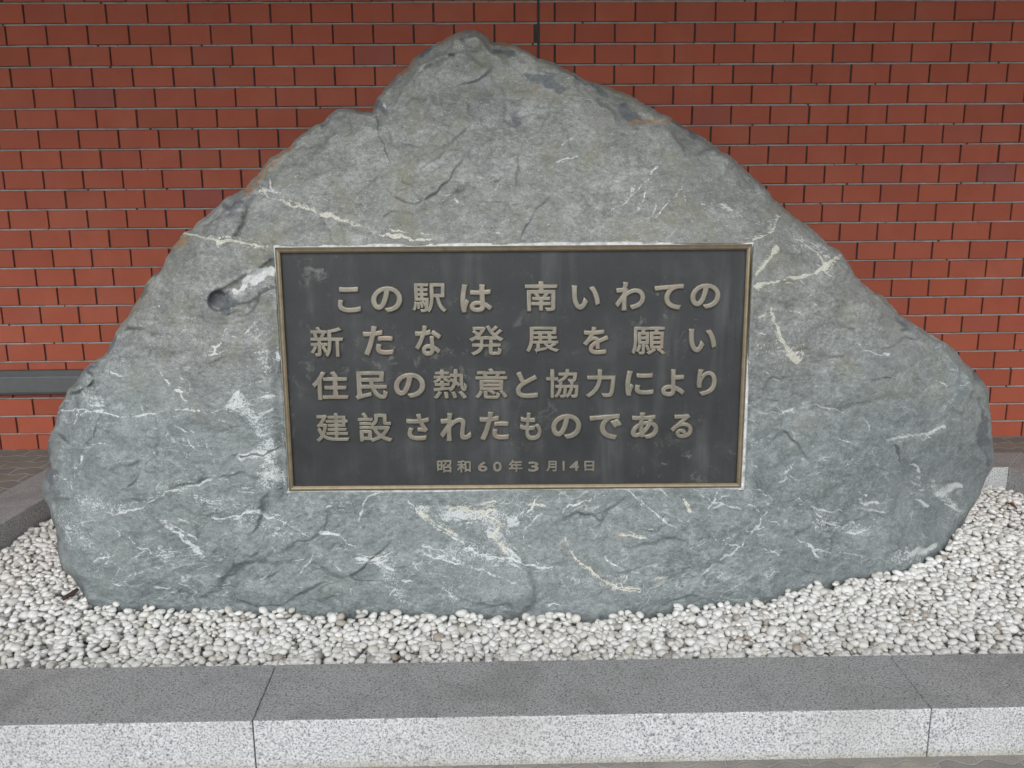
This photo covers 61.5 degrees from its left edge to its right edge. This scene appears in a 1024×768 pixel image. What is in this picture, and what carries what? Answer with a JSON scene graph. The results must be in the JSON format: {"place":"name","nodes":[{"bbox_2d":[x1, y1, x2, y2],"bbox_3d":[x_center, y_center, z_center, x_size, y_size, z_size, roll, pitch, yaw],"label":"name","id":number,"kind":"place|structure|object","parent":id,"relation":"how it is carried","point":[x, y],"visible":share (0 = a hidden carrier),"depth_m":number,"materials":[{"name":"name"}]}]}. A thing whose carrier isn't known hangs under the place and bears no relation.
{"place":"outdoors","nodes":[
{"label":"outdoors","id":0,"kind":"place"},
{"bbox_2d":[0,484,1023,668],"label":"white gravel","id":1,"kind":"structure","parent":0,"point":[966,575],"depth_m":3.07,"materials":[{"name":"white gravel"}]},
{"bbox_2d":[61,588,78,600],"bbox_3d":[-1.703,0.811,3.316,0.025,0.014,0.070,17,33,26],"label":"bark chip","id":2,"kind":"object","parent":1,"relation":"on","point":[70,594],"visible":1,"depth_m":3.31,"materials":[{"name":"brown wood"}]},
{"bbox_2d":[1005,502,1017,508],"bbox_3d":[2.419,0.586,4.164,0.056,0.027,0.038,21,-3,30],"label":"dry leaf","id":3,"kind":"object","parent":1,"relation":"on","point":[1012,504],"visible":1,"depth_m":4.15,"materials":[{"name":"brown plant"}]},
{"bbox_2d":[0,435,1023,493],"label":"back pavement","id":4,"kind":"structure","parent":0,"point":[18,466],"depth_m":4.84,"materials":[{"name":"grey concrete"}]},
{"bbox_2d":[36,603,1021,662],"bbox_3d":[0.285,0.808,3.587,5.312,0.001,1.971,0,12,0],"label":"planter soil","id":5,"kind":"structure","parent":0,"point":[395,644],"depth_m":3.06,"materials":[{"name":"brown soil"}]},
{"bbox_2d":[42,30,993,628],"bbox_3d":[0.172,-0.223,3.466,4.083,2.278,1.115,0,12,0],"label":"memorial stone","id":6,"kind":"object","parent":5,"relation":"on","point":[868,450],"visible":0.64,"depth_m":3.15,"materials":[{"name":"grey stone"}]},
{"bbox_2d":[273,242,752,493],"bbox_3d":[0.009,-0.051,3.103,1.690,0.911,0.075,0,11,0],"label":"bronze plaque","id":7,"kind":"object","parent":6,"relation":"attached to","point":[449,367],"visible":1,"depth_m":3.08,"materials":[{"name":"metal"}]},
{"bbox_2d":[256,755,1023,767],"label":"front pavement","id":8,"kind":"structure","parent":0,"point":[1003,761],"depth_m":2.40,"materials":[{"name":"grey concrete"}]},
{"label":"ground","id":9,"kind":"structure","parent":0,"visible":0},
{"bbox_2d":[0,467,50,549],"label":"kerb stone","id":10,"kind":"object","parent":9,"relation":"on","point":[24,507],"visible":0.3,"depth_m":4.06,"materials":[{"name":"grey stone"}]},
{"bbox_2d":[0,665,275,767],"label":"kerb stone","id":11,"kind":"object","parent":9,"relation":"on","point":[165,717],"visible":0.95,"depth_m":2.39,"materials":[{"name":"grey stone"}]},
{"bbox_2d":[0,0,1023,449],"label":"brick wall","id":12,"kind":"structure","parent":9,"relation":"on","point":[878,144],"depth_m":4.72,"materials":[{"name":"red brick"}]},
{"bbox_2d":[0,369,83,394],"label":"bumper rail","id":13,"kind":"object","parent":12,"relation":"attached to","point":[41,382],"depth_m":4.91,"materials":[{"name":"grey metal"}]},
{"bbox_2d":[253,655,930,767],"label":"kerb stone","id":14,"kind":"object","parent":9,"relation":"on","point":[493,713],"visible":1,"depth_m":2.41,"materials":[{"name":"grey stone"}]},
{"bbox_2d":[890,653,1023,756],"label":"kerb stone","id":15,"kind":"object","parent":9,"relation":"on","point":[975,702],"visible":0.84,"depth_m":2.43,"materials":[{"name":"grey stone"}]},
{"bbox_2d":[984,452,1020,489],"bbox_3d":[0.170,0.579,4.611,5.289,0.301,0.261,-1,12,-1],"label":"kerb stone","id":16,"kind":"object","parent":9,"relation":"on","point":[999,471],"visible":0.02,"depth_m":4.51,"materials":[{"name":"grey stone"}]},
{"bbox_2d":[1006,453,1023,494],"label":"kerb stone","id":17,"kind":"object","parent":9,"relation":"on","point":[1015,482],"visible":0.34,"depth_m":4.46,"materials":[{"name":"grey stone"}]}
]}

